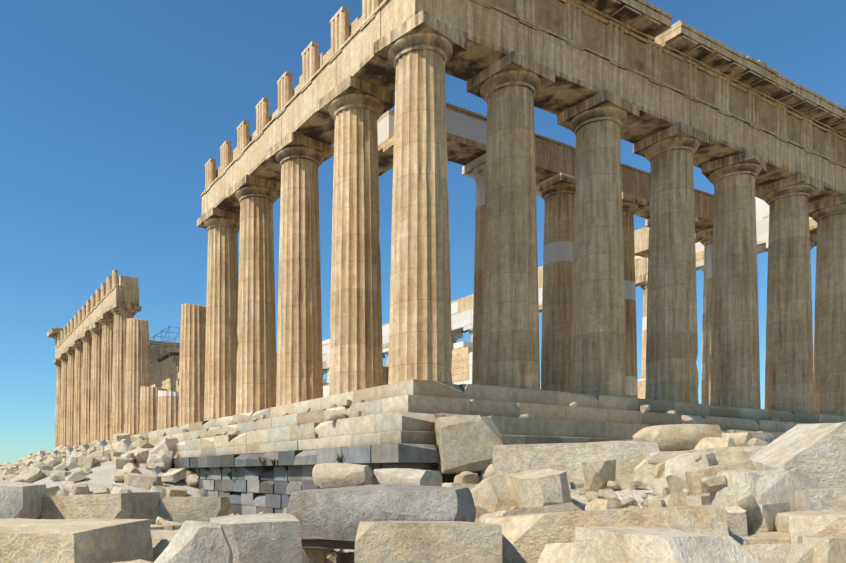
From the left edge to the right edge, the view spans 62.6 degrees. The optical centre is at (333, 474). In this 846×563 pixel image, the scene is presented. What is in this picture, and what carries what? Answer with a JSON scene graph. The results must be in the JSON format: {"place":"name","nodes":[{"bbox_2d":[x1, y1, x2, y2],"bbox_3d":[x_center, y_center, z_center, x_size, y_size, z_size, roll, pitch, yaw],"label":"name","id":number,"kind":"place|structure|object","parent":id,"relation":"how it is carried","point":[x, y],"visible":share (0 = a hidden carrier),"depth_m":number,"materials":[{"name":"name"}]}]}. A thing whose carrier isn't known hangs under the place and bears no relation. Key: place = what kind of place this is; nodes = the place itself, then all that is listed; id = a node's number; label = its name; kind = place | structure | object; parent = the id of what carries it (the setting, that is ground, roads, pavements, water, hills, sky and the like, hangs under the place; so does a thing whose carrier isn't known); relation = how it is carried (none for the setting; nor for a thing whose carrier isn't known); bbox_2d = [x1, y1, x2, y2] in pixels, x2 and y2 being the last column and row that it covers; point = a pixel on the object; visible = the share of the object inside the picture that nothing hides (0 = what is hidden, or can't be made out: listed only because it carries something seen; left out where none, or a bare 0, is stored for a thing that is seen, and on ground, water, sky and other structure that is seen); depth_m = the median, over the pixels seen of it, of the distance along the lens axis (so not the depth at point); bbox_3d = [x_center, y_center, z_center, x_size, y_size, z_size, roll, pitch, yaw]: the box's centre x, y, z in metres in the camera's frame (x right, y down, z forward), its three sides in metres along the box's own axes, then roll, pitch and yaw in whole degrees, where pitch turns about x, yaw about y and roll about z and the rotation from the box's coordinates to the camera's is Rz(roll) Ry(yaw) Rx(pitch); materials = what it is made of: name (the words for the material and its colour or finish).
{"place":"outdoors","nodes":[
{"label":"outdoors","id":0,"kind":"place"},
{"bbox_2d":[312,463,372,487],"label":"stone block","id":1,"kind":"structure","parent":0,"point":[334,475],"depth_m":13.43,"materials":[{"name":"stone"}]},
{"bbox_2d":[0,460,776,551],"bbox_3d":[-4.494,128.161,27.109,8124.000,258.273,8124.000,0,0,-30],"label":"ground","id":2,"kind":"structure","parent":0,"point":[100,476],"depth_m":30.59,"materials":[{"name":"beige gravel"}]},
{"bbox_2d":[11,467,42,482],"bbox_3d":[-15.536,0.354,34.717,0.763,0.720,1.697,28,50,34],"label":"rubble","id":3,"kind":"object","parent":2,"relation":"on","point":[32,475],"visible":0.48,"depth_m":34.62,"materials":[{"name":"stone"}]},
{"bbox_2d":[0,518,152,562],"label":"stone block","id":4,"kind":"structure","parent":2,"relation":"on","point":[22,540],"depth_m":7.25,"materials":[{"name":"stone"}]},
{"bbox_2d":[77,455,97,467],"bbox_3d":[-11.868,-0.556,33.191,0.682,0.546,1.026,10,-8,0],"label":"rubble","id":5,"kind":"object","parent":2,"relation":"on","point":[87,462],"visible":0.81,"depth_m":32.70,"materials":[{"name":"stone"}]},
{"bbox_2d":[126,447,148,462],"bbox_3d":[-9.586,-0.926,33.558,1.019,0.602,0.677,17,32,41],"label":"rubble","id":6,"kind":"object","parent":2,"relation":"on","point":[141,455],"visible":0.78,"depth_m":33.25,"materials":[{"name":"stone"}]},
{"bbox_2d":[124,473,160,489],"bbox_3d":[-8.429,0.323,30.193,1.576,0.628,0.709,6,7,12],"label":"rubble","id":7,"kind":"object","parent":2,"relation":"on","point":[137,480],"visible":0.87,"depth_m":29.88,"materials":[{"name":"stone"}]},
{"bbox_2d":[149,438,177,455],"bbox_3d":[-8.456,-1.089,34.343,1.440,0.909,0.957,-27,-7,29],"label":"rubble","id":8,"kind":"object","parent":2,"relation":"on","point":[168,444],"visible":0.42,"depth_m":33.90,"materials":[{"name":"stone"}]},
{"bbox_2d":[161,468,185,482],"bbox_3d":[-7.357,0.082,31.305,1.230,0.398,0.841,-6,20,40],"label":"rubble","id":9,"kind":"object","parent":2,"relation":"on","point":[175,475],"visible":0.8,"depth_m":30.93,"materials":[{"name":"stone"}]},
{"bbox_2d":[172,443,481,514],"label":"foundation wall","id":10,"kind":"structure","parent":2,"relation":"on","point":[253,485],"depth_m":23.44,"materials":[{"name":"grey stone"}]},
{"bbox_2d":[175,430,632,457],"bbox_3d":[-1.569,-0.944,56.867,33.927,0.344,71.642,0,0,-30],"label":"euthynteria","id":11,"kind":"object","parent":10,"relation":"on","point":[413,437],"visible":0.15,"depth_m":20.19,"materials":[{"name":"stone"}]},
{"bbox_2d":[78,379,845,451],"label":"stepped platform","id":12,"kind":"structure","parent":11,"relation":"on","point":[414,405],"depth_m":22.06,"materials":[{"name":"stone"}]},
{"bbox_2d":[53,359,61,447],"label":"column","id":13,"kind":"structure","parent":12,"relation":"on","point":[57,363],"depth_m":78.52,"materials":[{"name":"stone"}]},
{"bbox_2d":[57,354,67,445],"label":"column","id":14,"kind":"structure","parent":12,"relation":"on","point":[63,358],"depth_m":75.32,"materials":[{"name":"stone"}]},
{"bbox_2d":[63,347,74,446],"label":"column","id":15,"kind":"structure","parent":12,"relation":"on","point":[69,352],"depth_m":71.59,"materials":[{"name":"stone"}]},
{"bbox_2d":[71,340,82,445],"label":"column","id":16,"kind":"structure","parent":12,"relation":"on","point":[76,345],"depth_m":67.87,"materials":[{"name":"stone"}]},
{"bbox_2d":[77,332,91,444],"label":"column","id":17,"kind":"structure","parent":12,"relation":"on","point":[85,338],"depth_m":64.15,"materials":[{"name":"stone"}]},
{"bbox_2d":[57,285,138,355],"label":"architrave","id":18,"kind":"object","parent":17,"relation":"on","point":[122,294],"visible":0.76,"depth_m":56.45,"materials":[{"name":"stone"}]},
{"bbox_2d":[58,269,137,344],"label":"frieze","id":19,"kind":"object","parent":18,"relation":"on","point":[101,293],"visible":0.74,"depth_m":58.65,"materials":[{"name":"stone"}]},
{"bbox_2d":[85,324,101,443],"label":"column","id":20,"kind":"structure","parent":12,"relation":"on","point":[95,330],"depth_m":60.43,"materials":[{"name":"stone"}]},
{"bbox_2d":[96,314,113,440],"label":"column","id":21,"kind":"structure","parent":12,"relation":"on","point":[106,321],"depth_m":56.71,"materials":[{"name":"stone"}]},
{"bbox_2d":[106,302,140,439],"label":"column","id":22,"kind":"structure","parent":12,"relation":"on","point":[122,312],"depth_m":53.00,"materials":[{"name":"stone"}]},
{"bbox_2d":[124,318,149,435],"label":"column","id":23,"kind":"structure","parent":12,"relation":"on","point":[137,370],"depth_m":49.31,"materials":[{"name":"stone"}]},
{"bbox_2d":[139,386,166,433],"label":"column","id":24,"kind":"structure","parent":12,"relation":"on","point":[148,408],"depth_m":45.49,"materials":[{"name":"stone"}]},
{"bbox_2d":[157,390,178,429],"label":"column","id":25,"kind":"structure","parent":12,"relation":"on","point":[167,409],"depth_m":41.77,"materials":[{"name":"stone"}]},
{"bbox_2d":[178,304,205,425],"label":"column","id":26,"kind":"structure","parent":12,"relation":"on","point":[192,364],"depth_m":38.11,"materials":[{"name":"stone"}]},
{"bbox_2d":[197,207,239,421],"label":"column","id":27,"kind":"structure","parent":12,"relation":"on","point":[221,226],"depth_m":34.45,"materials":[{"name":"stone"}]},
{"bbox_2d":[228,174,280,413],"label":"column","id":28,"kind":"structure","parent":12,"relation":"on","point":[256,376],"depth_m":30.74,"materials":[{"name":"stone"}]},
{"bbox_2d":[266,132,333,405],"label":"column","id":29,"kind":"structure","parent":12,"relation":"on","point":[299,159],"depth_m":27.02,"materials":[{"name":"stone"}]},
{"bbox_2d":[316,75,394,395],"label":"column","id":30,"kind":"structure","parent":12,"relation":"on","point":[354,108],"depth_m":23.30,"materials":[{"name":"stone"}]},
{"bbox_2d":[201,6,395,214],"bbox_3d":[-1.976,-13.807,28.837,1.810,1.350,16.538,0,0,-30],"label":"architrave","id":31,"kind":"object","parent":30,"relation":"on","point":[353,55],"visible":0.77,"depth_m":25.83,"materials":[{"name":"stone"}]},
{"bbox_2d":[205,0,382,188],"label":"frieze","id":32,"kind":"object","parent":31,"relation":"on","point":[342,32],"visible":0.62,"depth_m":27.01,"materials":[{"name":"stone"}]},
{"bbox_2d":[373,10,466,383],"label":"column","id":33,"kind":"structure","parent":12,"relation":"on","point":[419,50],"depth_m":20.12,"materials":[{"name":"stone"}]},
{"bbox_2d":[467,51,554,389],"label":"column","id":34,"kind":"structure","parent":12,"relation":"on","point":[508,86],"depth_m":21.98,"materials":[{"name":"stone"}]},
{"bbox_2d":[557,89,638,396],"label":"column","id":35,"kind":"structure","parent":12,"relation":"on","point":[594,123],"depth_m":24.14,"materials":[{"name":"stone"}]},
{"bbox_2d":[635,275,647,378],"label":"column","id":36,"kind":"structure","parent":12,"relation":"on","point":[642,282],"depth_m":45.83,"materials":[{"name":"stone"}]},
{"bbox_2d":[633,122,710,403],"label":"column","id":37,"kind":"structure","parent":12,"relation":"on","point":[671,336],"depth_m":26.30,"materials":[{"name":"stone"}]},
{"bbox_2d":[381,0,845,204],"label":"architrave","id":38,"kind":"object","parent":37,"relation":"on","point":[491,33],"visible":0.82,"depth_m":24.14,"materials":[{"name":"stone"}]},
{"bbox_2d":[383,0,845,160],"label":"frieze","id":39,"kind":"object","parent":38,"relation":"on","point":[572,20],"visible":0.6,"depth_m":26.11,"materials":[{"name":"stone"}]},
{"bbox_2d":[571,0,845,137],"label":"cornice","id":40,"kind":"structure","parent":39,"relation":"on","point":[648,20],"depth_m":26.39,"materials":[{"name":"stone"}]},
{"bbox_2d":[489,0,845,164],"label":"metopes","id":41,"kind":"object","parent":38,"relation":"on","point":[549,14],"visible":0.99,"depth_m":25.64,"materials":[{"name":"stone"}]},
{"bbox_2d":[696,260,703,272],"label":"column","id":42,"kind":"structure","parent":12,"relation":"on","point":[700,265],"depth_m":42.27,"materials":[{"name":"stone"}]},
{"bbox_2d":[322,217,816,369],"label":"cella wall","id":43,"kind":"structure","parent":42,"relation":"on","point":[460,321],"depth_m":45.67,"materials":[{"name":"stone"}]},
{"bbox_2d":[322,198,768,354],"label":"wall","id":44,"kind":"structure","parent":43,"relation":"on","point":[463,304],"depth_m":60.68,"materials":[{"name":"stone"}]},
{"bbox_2d":[701,149,766,408],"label":"column","id":45,"kind":"structure","parent":12,"relation":"on","point":[734,380],"depth_m":28.47,"materials":[{"name":"stone"}]},
{"bbox_2d":[755,173,823,413],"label":"column","id":46,"kind":"structure","parent":12,"relation":"on","point":[789,369],"depth_m":30.62,"materials":[{"name":"stone"}]},
{"bbox_2d":[809,194,845,415],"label":"column","id":47,"kind":"structure","parent":12,"relation":"on","point":[828,216],"depth_m":32.91,"materials":[{"name":"stone"}]},
{"bbox_2d":[336,549,354,562],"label":"block","id":48,"kind":"object","parent":2,"relation":"on","point":[345,556],"depth_m":12.03,"materials":[{"name":"stone"}]},
{"bbox_2d":[454,471,477,483],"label":"block","id":49,"kind":"object","parent":2,"relation":"on","point":[467,477],"depth_m":16.82,"materials":[{"name":"stone"}]},
{"bbox_2d":[435,415,503,473],"bbox_3d":[3.503,-0.778,17.958,1.662,1.491,1.212,-3,-4,-2],"label":"stone block","id":50,"kind":"object","parent":2,"relation":"on","point":[465,442],"visible":0.77,"depth_m":17.38,"materials":[{"name":"stone"}]},
{"bbox_2d":[470,475,517,518],"bbox_3d":[3.204,0.534,13.575,1.019,1.025,0.698,4,-6,-9],"label":"block","id":51,"kind":"object","parent":2,"relation":"on","point":[492,494],"depth_m":13.36,"materials":[{"name":"stone"}]},
{"bbox_2d":[507,469,571,508],"bbox_3d":[3.907,0.384,13.054,0.835,0.858,1.728,-10,3,2],"label":"block","id":52,"kind":"object","parent":2,"relation":"on","point":[539,488],"depth_m":12.36,"materials":[{"name":"stone"}]},
{"bbox_2d":[503,502,582,515],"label":"block","id":53,"kind":"object","parent":2,"relation":"on","point":[567,507],"depth_m":11.02,"materials":[{"name":"stone"}]},
{"bbox_2d":[538,543,574,562],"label":"block","id":54,"kind":"object","parent":2,"relation":"on","point":[557,552],"depth_m":7.93,"materials":[{"name":"stone"}]},
{"bbox_2d":[492,441,659,495],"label":"stone block","id":55,"kind":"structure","parent":2,"relation":"on","point":[628,456],"depth_m":13.73,"materials":[{"name":"stone"}]},
{"bbox_2d":[582,459,615,492],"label":"block","id":56,"kind":"object","parent":2,"relation":"on","point":[599,475],"depth_m":13.43,"materials":[{"name":"stone"}]},
{"bbox_2d":[585,499,623,510],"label":"block","id":57,"kind":"object","parent":2,"relation":"on","point":[599,504],"depth_m":11.75,"materials":[{"name":"stone"}]},
{"bbox_2d":[485,504,728,562],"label":"slab","id":58,"kind":"structure","parent":2,"relation":"on","point":[526,538],"depth_m":8.36,"materials":[{"name":"stone"}]},
{"bbox_2d":[667,492,688,506],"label":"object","id":59,"kind":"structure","parent":2,"relation":"on","point":[677,499],"depth_m":10.66,"materials":[{"name":"stone"}]},
{"bbox_2d":[648,495,709,505],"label":"block","id":60,"kind":"object","parent":2,"relation":"on","point":[696,500],"depth_m":10.51,"materials":[{"name":"stone"}]},
{"bbox_2d":[665,452,718,484],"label":"block","id":61,"kind":"object","parent":2,"relation":"on","point":[677,467],"depth_m":12.11,"materials":[{"name":"stone"}]},
{"bbox_2d":[634,446,765,487],"bbox_3d":[7.188,0.276,13.157,2.542,1.548,1.332,-3,-1,33],"label":"long block","id":62,"kind":"object","parent":2,"relation":"on","point":[644,470],"visible":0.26,"depth_m":13.00,"materials":[{"name":"stone"}]},
{"bbox_2d":[694,437,735,448],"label":"block","id":63,"kind":"object","parent":2,"relation":"on","point":[710,442],"depth_m":15.11,"materials":[{"name":"stone"}]},
{"bbox_2d":[685,460,755,495],"bbox_3d":[6.516,0.087,11.463,1.120,0.517,0.790,-12,-3,24],"label":"block","id":64,"kind":"object","parent":2,"relation":"on","point":[694,476],"depth_m":11.27,"materials":[{"name":"stone"}]},
{"bbox_2d":[726,512,747,536],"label":"block","id":65,"kind":"object","parent":2,"relation":"on","point":[736,523],"depth_m":8.99,"materials":[{"name":"stone"}]},
{"bbox_2d":[736,493,756,510],"bbox_3d":[5.521,0.371,9.198,0.215,0.242,0.171,-36,7,37],"label":"rock","id":66,"kind":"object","parent":65,"relation":"on","point":[745,501],"depth_m":9.13,"materials":[{"name":"stone"}]},
{"bbox_2d":[722,432,773,446],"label":"stone block","id":67,"kind":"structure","parent":2,"relation":"on","point":[742,438],"depth_m":16.30,"materials":[{"name":"stone"}]},
{"bbox_2d":[725,502,788,531],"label":"block","id":68,"kind":"object","parent":2,"relation":"on","point":[761,518],"depth_m":9.28,"materials":[{"name":"stone"}]},
{"bbox_2d":[709,467,764,507],"bbox_3d":[5.870,0.348,9.973,0.745,0.912,0.812,6,0,27],"label":"block","id":69,"kind":"object","parent":68,"relation":"on","point":[739,481],"depth_m":9.68,"materials":[{"name":"stone"}]},
{"bbox_2d":[700,475,725,492],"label":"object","id":70,"kind":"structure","parent":69,"relation":"on","point":[712,484],"depth_m":9.79,"materials":[{"name":"stone"}]},
{"bbox_2d":[744,532,789,543],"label":"block","id":71,"kind":"object","parent":2,"relation":"on","point":[767,538],"depth_m":8.78,"materials":[{"name":"stone"}]},
{"bbox_2d":[742,543,813,562],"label":"block","id":72,"kind":"object","parent":2,"relation":"on","point":[785,553],"depth_m":7.23,"materials":[{"name":"stone"}]},
{"bbox_2d":[751,470,810,511],"bbox_3d":[6.269,0.316,9.803,0.806,0.703,0.502,5,-11,-5],"label":"block","id":73,"kind":"object","parent":2,"relation":"on","point":[777,486],"depth_m":9.59,"materials":[{"name":"stone"}]},
{"bbox_2d":[748,422,845,488],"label":"tall block","id":74,"kind":"object","parent":2,"relation":"on","point":[817,452],"depth_m":9.96,"materials":[{"name":"stone"}]},
{"bbox_2d":[775,511,828,532],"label":"block","id":75,"kind":"object","parent":2,"relation":"on","point":[781,522],"depth_m":9.04,"materials":[{"name":"stone"}]},
{"bbox_2d":[789,511,845,543],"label":"block","id":76,"kind":"object","parent":2,"relation":"on","point":[819,524],"depth_m":8.04,"materials":[{"name":"stone"}]},
{"bbox_2d":[795,488,845,510],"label":"block","id":77,"kind":"object","parent":2,"relation":"on","point":[816,499],"depth_m":9.22,"materials":[{"name":"stone"}]},
{"bbox_2d":[798,536,845,562],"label":"block","id":78,"kind":"object","parent":2,"relation":"on","point":[829,549],"depth_m":7.12,"materials":[{"name":"stone"}]},
{"bbox_3d":[-1.592,1.870,7.046,0.621,0.696,0.711,0,0,30],"label":"support","id":79,"kind":"object","parent":2,"relation":"on","visible":0},
{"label":"pallet block","id":80,"kind":"object","parent":79,"relation":"on","visible":0},
{"bbox_2d":[154,520,232,562],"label":"block","id":81,"kind":"object","parent":80,"relation":"on","point":[192,541],"depth_m":6.69,"materials":[{"name":"stone"}]},
{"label":"block","id":82,"kind":"object","parent":2,"relation":"on","visible":0},
{"bbox_2d":[354,520,502,562],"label":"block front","id":83,"kind":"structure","parent":82,"relation":"on","point":[392,541],"depth_m":7.81,"materials":[{"name":"stone"}]},
{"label":"block","id":84,"kind":"object","parent":2,"relation":"on","visible":0},
{"bbox_2d":[150,530,177,561],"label":"block","id":85,"kind":"object","parent":84,"relation":"on","point":[161,540],"depth_m":8.62,"materials":[{"name":"stone"}]},
{"bbox_2d":[0,0,845,464],"label":"sky","id":86,"kind":"structure","parent":0,"point":[113,113],"materials":[{"name":"blue"}]},
{"bbox_3d":[-0.652,1.963,10.947,0.621,0.513,0.772,0,0,-35],"label":"support","id":87,"kind":"object","parent":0,"visible":0},
{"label":"pallet block","id":88,"kind":"object","parent":87,"relation":"on","visible":0},
{"bbox_2d":[302,547,325,562],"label":"block","id":89,"kind":"object","parent":88,"relation":"on","point":[313,555],"depth_m":10.84,"materials":[{"name":"stone"}]},
{"bbox_2d":[301,539,354,549],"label":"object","id":90,"kind":"object","parent":89,"relation":"on","point":[322,543],"visible":0.17,"depth_m":10.49,"materials":[{"name":"grey stone"}]},
{"bbox_2d":[286,484,475,540],"bbox_3d":[0.760,0.589,10.804,2.918,0.859,1.686,-1,0,21],"label":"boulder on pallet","id":91,"kind":"object","parent":90,"relation":"on","point":[340,513],"visible":0.66,"depth_m":10.13,"materials":[{"name":"grey stone"}]},
{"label":"pallet block","id":92,"kind":"object","parent":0,"visible":0},
{"bbox_2d":[574,526,762,562],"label":"block","id":93,"kind":"object","parent":92,"relation":"on","point":[639,544],"depth_m":6.53,"materials":[{"name":"stone"}]},
{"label":"block","id":94,"kind":"object","parent":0,"visible":0},
{"bbox_2d":[0,481,46,518],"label":"block","id":95,"kind":"object","parent":94,"relation":"on","point":[23,500],"depth_m":10.56,"materials":[{"name":"stone"}]},
{"bbox_2d":[41,492,159,519],"bbox_3d":[-3.864,0.553,11.415,1.633,0.467,1.028,-3,-1,21],"label":"block","id":96,"kind":"object","parent":94,"relation":"on","point":[139,505],"depth_m":10.97,"materials":[{"name":"stone"}]},
{"bbox_2d":[158,496,230,521],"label":"block","id":97,"kind":"object","parent":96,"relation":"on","point":[194,508],"depth_m":11.49,"materials":[{"name":"stone"}]},
{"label":"block","id":98,"kind":"object","parent":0,"visible":0},
{"bbox_2d":[209,513,301,562],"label":"block","id":99,"kind":"object","parent":98,"relation":"on","point":[266,538],"depth_m":8.26,"materials":[{"name":"stone"}]},
{"bbox_3d":[1.466,0.423,13.799,0.960,0.120,0.750,0,0,38],"label":"small boulder pallet","id":100,"kind":"object","parent":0,"visible":0},
{"bbox_2d":[372,468,441,486],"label":"stone block","id":101,"kind":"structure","parent":100,"relation":"on","point":[407,476],"depth_m":13.45,"materials":[{"name":"stone"}]},
{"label":"block","id":102,"kind":"object","parent":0,"visible":0},
{"bbox_2d":[632,424,721,450],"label":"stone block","id":103,"kind":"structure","parent":102,"relation":"on","point":[679,437],"depth_m":15.95,"materials":[{"name":"stone"}]},
{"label":"stylobate floor","id":104,"kind":"structure","parent":0,"visible":0},
{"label":"cella platform","id":105,"kind":"structure","parent":104,"relation":"on","visible":0},
{"bbox_2d":[149,346,276,365],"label":"entablature","id":106,"kind":"structure","parent":105,"relation":"on","point":[164,351],"depth_m":73.50,"materials":[{"name":"stone"}]},
{"bbox_2d":[150,355,388,391],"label":"cella wall","id":107,"kind":"structure","parent":105,"relation":"on","point":[170,382],"depth_m":56.75,"materials":[{"name":"stone"}]},
{"bbox_2d":[149,325,180,382],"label":"scaffolding","id":108,"kind":"object","parent":107,"relation":"attached to","point":[169,354],"visible":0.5,"depth_m":57.20,"materials":[{"name":"silver metal"}]},
{"bbox_2d":[383,136,393,154],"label":"stone beam","id":109,"kind":"structure","parent":105,"relation":"on","point":[388,146],"depth_m":27.74,"materials":[{"name":"stone"}]},
{"bbox_2d":[149,102,713,356],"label":"inner entablature","id":110,"kind":"structure","parent":109,"relation":"on","point":[466,135],"depth_m":30.45,"materials":[{"name":"stone"}]},
{"bbox_2d":[462,153,485,384],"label":"column","id":111,"kind":"structure","parent":105,"relation":"on","point":[475,169],"depth_m":29.44,"materials":[{"name":"stone"}]},
{"bbox_2d":[323,341,645,398],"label":"cella wall","id":112,"kind":"structure","parent":105,"relation":"on","point":[461,367],"depth_m":55.20,"materials":[{"name":"stone"}]},
{"bbox_2d":[536,172,575,392],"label":"column","id":113,"kind":"structure","parent":105,"relation":"on","point":[556,193],"depth_m":31.27,"materials":[{"name":"stone"}]},
{"bbox_2d":[622,192,646,397],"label":"column","id":114,"kind":"structure","parent":105,"relation":"on","point":[632,204],"depth_m":33.32,"materials":[{"name":"stone"}]},
{"bbox_2d":[695,228,712,403],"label":"column","id":115,"kind":"structure","parent":105,"relation":"on","point":[704,238],"depth_m":38.00,"materials":[{"name":"stone"}]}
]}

